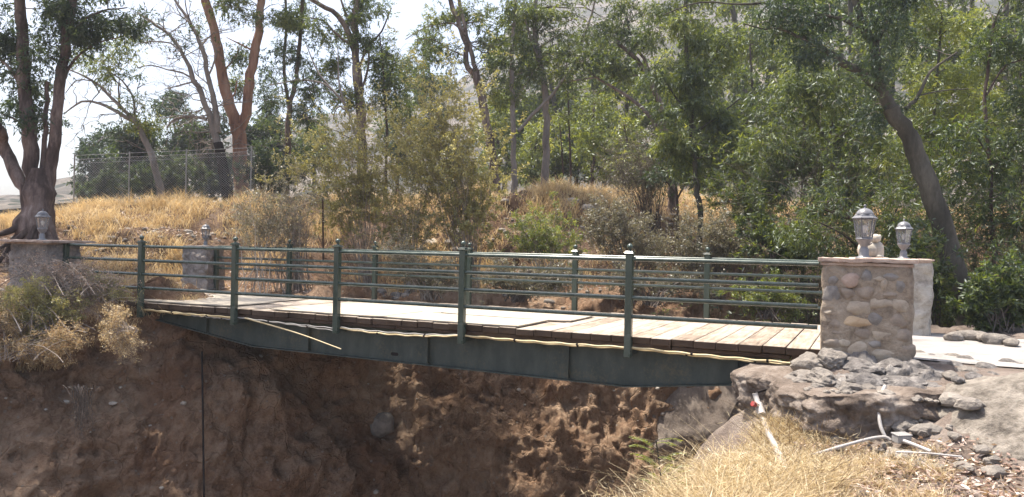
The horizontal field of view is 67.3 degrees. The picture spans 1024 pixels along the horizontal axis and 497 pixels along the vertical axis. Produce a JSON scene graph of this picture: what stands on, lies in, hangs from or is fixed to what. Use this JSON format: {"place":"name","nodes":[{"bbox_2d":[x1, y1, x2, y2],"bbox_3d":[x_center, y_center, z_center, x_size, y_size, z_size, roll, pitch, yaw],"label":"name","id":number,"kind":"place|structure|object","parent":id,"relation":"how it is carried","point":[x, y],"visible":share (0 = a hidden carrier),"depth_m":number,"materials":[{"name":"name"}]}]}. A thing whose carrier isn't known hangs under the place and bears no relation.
{"place":"outdoors","nodes":[
{"label":"outdoors","id":0,"kind":"place"},
{"bbox_2d":[0,0,532,194],"label":"sky","id":1,"kind":"structure","parent":0,"point":[410,16],"materials":[{"name":"white"}]},
{"bbox_2d":[0,190,1022,496],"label":"ravine bank","id":2,"kind":"structure","parent":0,"point":[552,434],"depth_m":16.42,"materials":[{"name":"soil"}]},
{"bbox_2d":[0,284,94,370],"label":"dry shrub","id":3,"kind":"object","parent":2,"relation":"on","point":[52,348],"visible":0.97,"depth_m":13.30,"materials":[{"name":"plant"}]},
{"bbox_2d":[0,273,95,355],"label":"olive shrub","id":4,"kind":"object","parent":2,"relation":"on","point":[51,309],"visible":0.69,"depth_m":13.71,"materials":[{"name":"green plant"}]},
{"bbox_2d":[0,239,95,290],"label":"stone pillar","id":5,"kind":"structure","parent":2,"relation":"on","point":[51,248],"depth_m":15.79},
{"bbox_2d":[0,239,143,329],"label":"dead shrub","id":6,"kind":"object","parent":2,"relation":"on","point":[73,277],"visible":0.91,"depth_m":14.17,"materials":[{"name":"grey plant"}]},
{"bbox_2d":[63,385,103,444],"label":"dead shrub","id":7,"kind":"object","parent":2,"relation":"attached to","point":[81,395],"visible":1,"depth_m":12.97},
{"bbox_2d":[0,0,168,263],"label":"eucalyptus tree","id":8,"kind":"object","parent":2,"relation":"on","point":[33,183],"visible":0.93,"depth_m":20.35,"materials":[{"name":"green plant"}]},
{"bbox_2d":[8,1,173,197],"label":"pepper tree","id":9,"kind":"object","parent":2,"relation":"on","point":[129,116],"visible":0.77,"depth_m":25.92,"materials":[{"name":"green plant"}]},
{"bbox_2d":[60,121,134,199],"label":"bushy tree","id":10,"kind":"object","parent":2,"relation":"on","point":[98,140],"visible":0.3,"depth_m":39.59,"materials":[{"name":"green plant"}]},
{"bbox_2d":[71,167,127,203],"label":"dark shrub","id":11,"kind":"object","parent":2,"relation":"on","point":[101,185],"visible":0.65,"depth_m":25.80,"materials":[{"name":"green plant"}]},
{"bbox_2d":[0,272,211,372],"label":"dry weeds","id":12,"kind":"object","parent":2,"relation":"on","point":[19,368],"visible":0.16,"depth_m":14.76,"materials":[{"name":"plant"}]},
{"bbox_2d":[76,271,143,303],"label":"dead shrub","id":13,"kind":"object","parent":2,"relation":"on","point":[113,296],"visible":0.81,"depth_m":14.36,"materials":[{"name":"brown plant"}]},
{"bbox_2d":[94,298,148,365],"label":"dead shrub","id":14,"kind":"object","parent":2,"relation":"on","point":[118,330],"visible":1,"depth_m":13.43,"materials":[{"name":"plant"}]},
{"bbox_2d":[100,114,183,199],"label":"bushy tree","id":15,"kind":"object","parent":2,"relation":"on","point":[125,147],"visible":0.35,"depth_m":37.86,"materials":[{"name":"green plant"}]},
{"bbox_2d":[98,145,217,200],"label":"dark shrub","id":16,"kind":"object","parent":2,"relation":"on","point":[137,190],"visible":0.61,"depth_m":26.78,"materials":[{"name":"green plant"}]},
{"bbox_2d":[0,206,315,308],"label":"leaf litter","id":17,"kind":"object","parent":2,"relation":"on","point":[247,288],"visible":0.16,"depth_m":20.63,"materials":[{"name":"brown plant"}]},
{"bbox_2d":[73,146,254,204],"bbox_3d":[-11.312,-2.206,25.000,5.891,2.354,0.048,1,0,0],"label":"wire fence","id":18,"kind":"object","parent":2,"relation":"on","point":[185,172],"visible":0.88,"depth_m":25.00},
{"bbox_2d":[147,85,203,177],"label":"bushy tree","id":19,"kind":"object","parent":2,"relation":"on","point":[171,146],"visible":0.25,"depth_m":41.35,"materials":[{"name":"green plant"}]},
{"bbox_2d":[87,0,286,203],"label":"dying eucalyptus","id":20,"kind":"object","parent":2,"relation":"on","point":[213,118],"visible":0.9,"depth_m":25.93,"materials":[{"name":"grey plant"}]},
{"bbox_2d":[163,100,233,201],"bbox_3d":[-14.729,-3.983,36.785,3.832,5.891,3.887,1,0,0],"label":"bushy tree","id":21,"kind":"object","parent":2,"relation":"on","point":[194,135],"visible":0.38,"depth_m":36.04,"materials":[{"name":"green plant"}]},
{"bbox_2d":[181,245,225,289],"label":"stone pillar","id":22,"kind":"structure","parent":2,"relation":"on","point":[198,269],"depth_m":19.20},
{"bbox_2d":[198,0,311,199],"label":"orange eucalyptus","id":23,"kind":"object","parent":2,"relation":"on","point":[235,118],"visible":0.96,"depth_m":26.39,"materials":[{"name":"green plant"}]},
{"bbox_2d":[227,97,299,197],"bbox_3d":[-11.967,-4.331,36.006,4.095,6.394,3.458,1,0,0],"label":"bushy tree","id":24,"kind":"object","parent":2,"relation":"on","point":[257,133],"visible":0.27,"depth_m":35.59,"materials":[{"name":"green plant"}]},
{"bbox_2d":[231,139,311,196],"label":"dark shrub","id":25,"kind":"object","parent":2,"relation":"on","point":[264,160],"visible":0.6,"depth_m":25.83,"materials":[{"name":"green plant"}]},
{"bbox_2d":[217,152,347,293],"bbox_3d":[-5.579,-0.604,18.877,2.948,3.417,2.262,1,0,0],"label":"dry shrub","id":26,"kind":"object","parent":2,"relation":"on","point":[272,222],"visible":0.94,"depth_m":18.67,"materials":[{"name":"beige plant"}]},
{"bbox_2d":[261,191,327,290],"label":"dead shrub","id":27,"kind":"object","parent":2,"relation":"on","point":[295,277],"visible":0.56,"depth_m":19.23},
{"bbox_2d":[249,0,345,197],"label":"eucalyptus tree","id":28,"kind":"object","parent":2,"relation":"on","point":[299,58],"visible":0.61,"depth_m":27.58,"materials":[{"name":"green plant"}]},
{"bbox_2d":[291,106,341,193],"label":"bushy tree","id":29,"kind":"object","parent":2,"relation":"on","point":[318,154],"visible":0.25,"depth_m":37.64,"materials":[{"name":"green plant"}]},
{"bbox_2d":[248,1,406,210],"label":"eucalyptus tree","id":30,"kind":"object","parent":2,"relation":"on","point":[302,80],"visible":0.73,"depth_m":24.98,"materials":[{"name":"green plant"}]},
{"bbox_2d":[251,56,438,282],"bbox_3d":[-4.292,-1.948,20.473,4.198,6.129,3.609,1,0,38],"label":"olive shrub","id":31,"kind":"object","parent":2,"relation":"on","point":[358,197],"visible":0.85,"depth_m":20.18,"materials":[{"name":"green plant"}]},
{"bbox_2d":[298,0,400,206],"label":"eucalyptus tree","id":32,"kind":"object","parent":2,"relation":"on","point":[352,22],"visible":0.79,"depth_m":26.37,"materials":[{"name":"green plant"}]},
{"bbox_2d":[0,303,716,496],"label":"soil clods","id":33,"kind":"object","parent":2,"relation":"attached to","point":[14,403],"visible":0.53,"depth_m":16.11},
{"bbox_2d":[370,412,393,437],"bbox_3d":[-2.900,3.909,17.098,0.556,0.563,0.428,1,0,0],"label":"rock","id":34,"kind":"object","parent":2,"relation":"in","point":[381,425],"visible":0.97,"depth_m":16.94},
{"bbox_2d":[348,35,426,199],"bbox_3d":[-3.969,-4.298,26.821,2.226,6.522,4.045,1,0,15],"label":"eucalyptus tree","id":35,"kind":"object","parent":2,"relation":"on","point":[386,82],"visible":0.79,"depth_m":25.98,"materials":[{"name":"green plant"}]},
{"bbox_2d":[352,149,446,293],"bbox_3d":[-2.801,-0.680,19.617,2.500,3.761,1.659,1,0,0],"label":"green shrub","id":36,"kind":"object","parent":2,"relation":"on","point":[416,236],"visible":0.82,"depth_m":19.48,"materials":[{"name":"green plant"}]},
{"bbox_2d":[368,58,431,192],"bbox_3d":[-5.825,-5.692,39.385,3.496,8.840,3.267,1,0,0],"label":"bushy tree","id":37,"kind":"object","parent":2,"relation":"on","point":[393,130],"visible":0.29,"depth_m":39.20,"materials":[{"name":"green plant"}]},
{"bbox_2d":[0,198,827,308],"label":"rubble","id":38,"kind":"object","parent":2,"relation":"on","point":[403,295],"visible":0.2,"depth_m":21.57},
{"bbox_2d":[369,226,481,301],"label":"dry shrub","id":39,"kind":"object","parent":2,"relation":"on","point":[428,295],"visible":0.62,"depth_m":17.29,"materials":[{"name":"brown plant"}]},
{"bbox_2d":[405,58,458,194],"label":"bushy tree","id":40,"kind":"object","parent":2,"relation":"on","point":[441,94],"visible":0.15,"depth_m":43.61,"materials":[{"name":"green plant"}]},
{"bbox_2d":[338,14,529,287],"bbox_3d":[-1.725,-2.258,19.775,4.975,6.869,3.798,1,0,-28],"label":"olive shrub","id":41,"kind":"object","parent":2,"relation":"on","point":[458,171],"visible":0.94,"depth_m":19.48,"materials":[{"name":"green plant"}]},
{"bbox_2d":[62,235,822,386],"bbox_3d":[-1.791,0.887,14.514,14.712,2.071,3.998,1,0,25],"label":"footbridge","id":42,"kind":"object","parent":2,"relation":"on","point":[627,348],"visible":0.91,"depth_m":12.20,"materials":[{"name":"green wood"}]},
{"bbox_2d":[135,298,274,305],"bbox_3d":[-6.077,1.044,15.249,2.440,0.033,1.220,1,0,25],"label":"plywood sheet","id":43,"kind":"object","parent":42,"relation":"on","point":[215,302],"visible":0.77,"depth_m":15.05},
{"bbox_2d":[206,294,306,301],"bbox_3d":[-5.713,1.056,16.492,2.440,0.029,1.220,1,0,26],"label":"plywood sheet","id":44,"kind":"object","parent":42,"relation":"on","point":[251,298],"visible":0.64,"depth_m":16.32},
{"bbox_2d":[269,305,422,316],"bbox_3d":[-2.965,1.109,13.762,2.440,0.041,1.220,1,0,25],"label":"plywood sheet","id":45,"kind":"object","parent":42,"relation":"on","point":[352,311],"visible":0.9,"depth_m":13.69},
{"bbox_2d":[332,303,457,312],"bbox_3d":[-2.112,1.135,14.753,2.440,0.032,1.220,1,0,26],"label":"plywood sheet","id":46,"kind":"object","parent":42,"relation":"on","point":[401,307],"visible":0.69,"depth_m":14.68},
{"bbox_2d":[384,312,548,326],"bbox_3d":[-0.748,1.161,12.696,2.440,0.037,1.220,1,0,26],"label":"plywood sheet","id":47,"kind":"object","parent":42,"relation":"on","point":[470,319],"visible":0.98,"depth_m":12.57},
{"bbox_2d":[441,309,593,321],"bbox_3d":[0.110,1.176,13.674,2.440,0.039,1.220,1,0,25],"label":"plywood sheet","id":48,"kind":"object","parent":42,"relation":"on","point":[522,315],"visible":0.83,"depth_m":13.55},
{"bbox_2d":[405,0,530,195],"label":"eucalyptus tree","id":49,"kind":"object","parent":2,"relation":"on","point":[458,17],"visible":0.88,"depth_m":25.00,"materials":[{"name":"green plant"}]},
{"bbox_2d":[472,89,529,189],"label":"bushy tree","id":50,"kind":"object","parent":2,"relation":"on","point":[496,122],"visible":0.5,"depth_m":35.32,"materials":[{"name":"green plant"}]},
{"bbox_2d":[0,173,1022,294],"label":"dry grass","id":51,"kind":"structure","parent":2,"relation":"on","point":[171,204],"depth_m":23.10,"materials":[{"name":"plant"}]},
{"bbox_2d":[472,239,597,304],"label":"dry shrub","id":52,"kind":"object","parent":2,"relation":"on","point":[526,286],"visible":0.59,"depth_m":17.06,"materials":[{"name":"brown plant"}]},
{"bbox_2d":[516,117,560,189],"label":"bushy tree","id":53,"kind":"object","parent":2,"relation":"on","point":[533,138],"visible":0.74,"depth_m":37.44,"materials":[{"name":"green plant"}]},
{"bbox_2d":[498,190,589,291],"bbox_3d":[0.761,-0.163,18.758,2.242,2.680,1.498,1,0,0],"label":"green shrub","id":54,"kind":"object","parent":2,"relation":"on","point":[539,237],"visible":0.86,"depth_m":18.68,"materials":[{"name":"green plant"}]},
{"bbox_2d":[485,0,618,193],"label":"eucalyptus tree","id":55,"kind":"object","parent":2,"relation":"on","point":[515,16],"visible":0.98,"depth_m":24.41,"materials":[{"name":"green plant"}]},
{"bbox_2d":[497,0,625,191],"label":"eucalyptus tree","id":56,"kind":"object","parent":2,"relation":"on","point":[549,13],"visible":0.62,"depth_m":24.94,"materials":[{"name":"green plant"}]},
{"bbox_2d":[535,36,625,185],"bbox_3d":[2.475,-4.330,27.027,3.368,6.042,3.369,1,0,0],"label":"eucalyptus tree","id":57,"kind":"object","parent":2,"relation":"on","point":[599,108],"visible":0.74,"depth_m":26.73,"materials":[{"name":"green plant"}]},
{"bbox_2d":[561,82,618,187],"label":"bushy tree","id":58,"kind":"object","parent":2,"relation":"on","point":[586,147],"visible":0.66,"depth_m":33.73,"materials":[{"name":"green plant"}]},
{"bbox_2d":[562,0,679,213],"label":"eucalyptus tree","id":59,"kind":"object","parent":2,"relation":"on","point":[596,66],"visible":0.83,"depth_m":23.93,"materials":[{"name":"green plant"}]},
{"bbox_2d":[591,90,652,187],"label":"bushy tree","id":60,"kind":"object","parent":2,"relation":"on","point":[622,132],"visible":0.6,"depth_m":32.97,"materials":[{"name":"green plant"}]},
{"bbox_2d":[577,180,705,302],"bbox_3d":[3.066,-0.173,18.874,3.103,3.006,1.962,1,0,0],"label":"green shrub","id":61,"kind":"object","parent":2,"relation":"on","point":[631,237],"visible":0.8,"depth_m":18.63,"materials":[{"name":"green plant"}]},
{"bbox_2d":[582,111,701,238],"bbox_3d":[3.635,-2.141,22.521,3.403,3.905,2.284,1,0,0],"label":"shrub","id":62,"kind":"object","parent":2,"relation":"on","point":[648,195],"visible":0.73,"depth_m":22.49,"materials":[{"name":"green plant"}]},
{"bbox_2d":[598,251,728,316],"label":"dry shrub","id":63,"kind":"object","parent":2,"relation":"on","point":[666,292],"visible":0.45,"depth_m":16.55,"materials":[{"name":"brown plant"}]},
{"bbox_2d":[641,99,696,246],"bbox_3d":[4.465,-1.948,21.907,2.070,4.819,1.580,1,0,-24],"label":"tree","id":64,"kind":"object","parent":2,"relation":"on","point":[663,178],"visible":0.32,"depth_m":21.88,"materials":[{"name":"green plant"}]},
{"bbox_2d":[626,0,767,278],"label":"willow tree","id":65,"kind":"object","parent":2,"relation":"on","point":[721,118],"visible":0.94,"depth_m":19.89,"materials":[{"name":"green plant"}]},
{"bbox_2d":[663,44,731,188],"bbox_3d":[7.752,-5.008,32.326,3.438,7.257,3.758,1,0,0],"label":"bushy tree","id":66,"kind":"object","parent":2,"relation":"on","point":[700,135],"visible":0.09,"depth_m":31.96,"materials":[{"name":"green plant"}]},
{"bbox_2d":[667,198,755,299],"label":"green shrub","id":67,"kind":"object","parent":2,"relation":"on","point":[725,250],"visible":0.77,"depth_m":18.22,"materials":[{"name":"green plant"}]},
{"bbox_2d":[402,0,1023,207],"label":"woods","id":68,"kind":"object","parent":2,"relation":"on","point":[535,102],"visible":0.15,"depth_m":40.51,"materials":[{"name":"green plant"}]},
{"bbox_2d":[653,359,785,464],"bbox_3d":[4.885,3.698,18.587,4.998,2.606,3.584,1,0,0],"label":"rock","id":69,"kind":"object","parent":2,"relation":"on","point":[691,405],"depth_m":17.35,"materials":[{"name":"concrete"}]},
{"bbox_2d":[688,142,798,287],"bbox_3d":[6.396,-0.927,20.956,3.261,4.241,2.606,1,0,0],"label":"green shrub","id":70,"kind":"object","parent":2,"relation":"on","point":[726,189],"visible":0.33,"depth_m":20.84,"materials":[{"name":"green plant"}]},
{"bbox_2d":[709,0,781,182],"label":"bushy tree","id":71,"kind":"object","parent":2,"relation":"on","point":[750,77],"visible":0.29,"depth_m":30.76,"materials":[{"name":"green plant"}]},
{"bbox_2d":[729,269,816,322],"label":"green shrub","id":72,"kind":"object","parent":2,"relation":"on","point":[769,312],"visible":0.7,"depth_m":15.08,"materials":[{"name":"green plant"}]},
{"bbox_2d":[733,195,829,280],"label":"green shrub","id":73,"kind":"object","parent":2,"relation":"on","point":[760,233],"visible":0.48,"depth_m":16.73,"materials":[{"name":"green plant"}]},
{"bbox_2d":[756,0,846,201],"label":"bushy tree","id":74,"kind":"object","parent":2,"relation":"on","point":[782,84],"visible":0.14,"depth_m":29.57,"materials":[{"name":"green plant"}]},
{"bbox_2d":[837,0,909,195],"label":"bushy tree","id":75,"kind":"object","parent":2,"relation":"on","point":[863,50],"visible":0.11,"depth_m":27.77,"materials":[{"name":"green plant"}]},
{"bbox_2d":[887,1,968,199],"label":"bushy tree","id":76,"kind":"object","parent":2,"relation":"on","point":[929,56],"visible":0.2,"depth_m":26.89,"materials":[{"name":"green plant"}]},
{"bbox_2d":[926,24,1022,203],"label":"bushy tree","id":77,"kind":"object","parent":2,"relation":"on","point":[992,77],"visible":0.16,"depth_m":25.68,"materials":[{"name":"green plant"}]},
{"bbox_2d":[981,8,1023,204],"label":"bushy tree","id":78,"kind":"object","parent":2,"relation":"on","point":[1018,30],"visible":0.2,"depth_m":24.97,"materials":[{"name":"green plant"}]},
{"bbox_2d":[0,0,1023,214],"bbox_3d":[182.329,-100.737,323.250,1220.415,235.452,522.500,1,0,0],"label":"hillside","id":79,"kind":"structure","parent":0,"point":[8,203],"depth_m":198.14,"materials":[{"name":"plant"}]},
{"bbox_2d":[669,324,1023,496],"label":"bank","id":80,"kind":"structure","parent":0,"point":[725,430],"depth_m":7.77,"materials":[{"name":"soil"}]},
{"bbox_2d":[552,389,896,496],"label":"dry grass","id":81,"kind":"structure","parent":80,"relation":"on","point":[748,477],"depth_m":6.40,"materials":[{"name":"plant"}]},
{"bbox_2d":[628,436,689,495],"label":"pepper sapling","id":82,"kind":"object","parent":81,"relation":"on","point":[649,458],"visible":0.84,"depth_m":6.44,"materials":[{"name":"green plant"}]},
{"bbox_2d":[648,0,975,361],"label":"green shrub","id":83,"kind":"object","parent":80,"relation":"on","point":[810,319],"visible":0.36,"depth_m":16.88,"materials":[{"name":"green plant"}]},
{"bbox_2d":[719,40,907,323],"bbox_3d":[6.994,1.931,18.112,4.690,13.543,2.379,1,0,0],"label":"willow tree","id":84,"kind":"object","parent":80,"relation":"on","point":[794,85],"visible":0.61,"depth_m":17.81,"materials":[{"name":"green plant"}]},
{"bbox_2d":[664,0,973,325],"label":"leaning tree","id":85,"kind":"object","parent":80,"relation":"on","point":[923,173],"visible":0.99,"depth_m":14.71,"materials":[{"name":"green plant"}]},
{"bbox_2d":[805,367,838,386],"bbox_3d":[3.544,1.481,8.749,0.387,0.257,0.441,1,0,-30],"label":"boulder","id":86,"kind":"object","parent":80,"relation":"on","point":[824,376],"visible":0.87,"depth_m":8.64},
{"bbox_2d":[730,362,960,442],"bbox_3d":[4.086,2.697,8.823,3.329,2.538,2.438,1,0,26],"label":"rock ledge","id":87,"kind":"object","parent":80,"relation":"on","point":[857,411],"visible":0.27,"depth_m":8.05,"materials":[{"name":"stone"}]},
{"bbox_2d":[790,351,822,370],"bbox_3d":[3.606,1.401,9.263,0.420,0.299,0.538,1,0,-27],"label":"boulder","id":88,"kind":"object","parent":87,"relation":"on","point":[807,360],"visible":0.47,"depth_m":9.14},
{"bbox_2d":[817,347,847,369],"bbox_3d":[3.780,1.347,9.092,0.381,0.341,0.342,1,0,-29],"label":"boulder","id":89,"kind":"object","parent":87,"relation":"on","point":[829,358],"visible":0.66,"depth_m":8.97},
{"bbox_2d":[842,357,886,375],"bbox_3d":[4.069,1.384,8.927,0.462,0.217,0.550,1,0,0],"label":"boulder","id":90,"kind":"object","parent":80,"relation":"on","point":[854,364],"visible":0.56,"depth_m":8.81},
{"bbox_2d":[763,168,966,301],"bbox_3d":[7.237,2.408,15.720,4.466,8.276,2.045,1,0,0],"label":"shrub","id":91,"kind":"object","parent":80,"relation":"on","point":[889,231],"visible":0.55,"depth_m":15.68,"materials":[{"name":"green plant"}]},
{"bbox_2d":[845,372,887,385],"bbox_3d":[4.001,1.506,8.666,0.467,0.223,0.419,1,0,21],"label":"boulder","id":92,"kind":"object","parent":80,"relation":"on","point":[860,378],"visible":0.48,"depth_m":8.54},
{"bbox_2d":[818,257,918,361],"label":"stone pillar","id":93,"kind":"structure","parent":80,"relation":"on","point":[867,304],"depth_m":9.14,"materials":[{"name":"stone"}]},
{"bbox_2d":[852,204,877,258],"bbox_3d":[4.304,-0.208,9.394,0.290,0.664,0.290,1,0,25],"label":"lantern","id":94,"kind":"object","parent":93,"relation":"on","point":[864,241],"visible":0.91,"depth_m":9.34,"materials":[{"name":"grey metal"}]},
{"bbox_2d":[857,233,883,257],"bbox_3d":[4.471,-0.025,9.586,0.303,0.336,0.178,1,0,25],"label":"figurine","id":95,"kind":"object","parent":93,"relation":"on","point":[876,248],"visible":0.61,"depth_m":9.51,"materials":[{"name":"stone"}]},
{"bbox_2d":[781,431,972,496],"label":"dry weeds","id":96,"kind":"object","parent":80,"relation":"on","point":[861,458],"visible":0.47,"depth_m":6.95,"materials":[{"name":"plant"}]},
{"bbox_2d":[731,435,1023,496],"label":"leaf litter","id":97,"kind":"object","parent":80,"relation":"on","point":[985,490],"visible":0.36,"depth_m":6.83,"materials":[{"name":"beige plant"}]},
{"bbox_2d":[750,388,785,467],"bbox_3d":[2.684,1.863,8.098,0.261,0.427,2.339,1,0,14],"label":"drain pipe","id":98,"kind":"object","parent":97,"relation":"on","point":[758,402],"visible":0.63,"depth_m":8.66,"materials":[{"name":"grey plastic"}]},
{"bbox_2d":[744,67,1023,326],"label":"green shrub","id":99,"kind":"object","parent":80,"relation":"on","point":[909,184],"visible":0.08,"depth_m":17.90,"materials":[{"name":"green plant"}]},
{"bbox_2d":[835,351,943,388],"bbox_3d":[4.175,1.760,8.671,1.977,1.183,1.090,1,0,25],"label":"rubble footing","id":100,"kind":"object","parent":80,"relation":"on","point":[918,371],"visible":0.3,"depth_m":8.68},
{"bbox_2d":[849,257,934,335],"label":"stone pillar","id":101,"kind":"structure","parent":80,"relation":"on","point":[923,272],"depth_m":12.31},
{"bbox_2d":[895,219,912,258],"bbox_3d":[6.462,-0.161,12.688,0.290,0.664,0.290,1,0,2],"label":"lantern","id":102,"kind":"object","parent":101,"relation":"on","point":[903,246],"visible":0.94,"depth_m":12.64,"materials":[{"name":"grey metal"}]},
{"bbox_2d":[803,381,1009,483],"bbox_3d":[3.891,1.832,7.761,1.878,0.739,1.402,1,0,30],"label":"rubble","id":103,"kind":"object","parent":80,"relation":"on","point":[953,399],"visible":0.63,"depth_m":7.65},
{"bbox_2d":[884,217,967,326],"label":"dark shrub","id":104,"kind":"object","parent":80,"relation":"on","point":[920,247],"visible":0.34,"depth_m":14.10,"materials":[{"name":"green plant"}]},
{"bbox_2d":[833,92,1023,327],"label":"green shrub","id":105,"kind":"object","parent":80,"relation":"on","point":[951,323],"visible":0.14,"depth_m":16.99,"materials":[{"name":"green plant"}]},
{"bbox_2d":[859,60,1023,327],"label":"green shrub","id":106,"kind":"object","parent":80,"relation":"on","point":[1021,249],"visible":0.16,"depth_m":16.71,"materials":[{"name":"green plant"}]},
{"bbox_2d":[866,0,1023,251],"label":"willow tree","id":107,"kind":"object","parent":80,"relation":"on","point":[940,77],"visible":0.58,"depth_m":18.81,"materials":[{"name":"green plant"}]},
{"bbox_2d":[928,0,1023,276],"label":"willow tree","id":108,"kind":"object","parent":80,"relation":"on","point":[999,44],"visible":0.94,"depth_m":16.39,"materials":[{"name":"green plant"}]},
{"bbox_2d":[934,372,1023,460],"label":"boulder","id":109,"kind":"object","parent":80,"relation":"on","point":[998,419],"visible":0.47,"depth_m":7.55,"materials":[{"name":"stone"}]},
{"bbox_2d":[940,238,1023,333],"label":"dark shrub","id":110,"kind":"object","parent":80,"relation":"on","point":[994,305],"visible":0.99,"depth_m":12.87,"materials":[{"name":"green plant"}]},
{"bbox_2d":[912,333,1023,367],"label":"road","id":111,"kind":"structure","parent":0,"point":[937,345],"depth_m":10.40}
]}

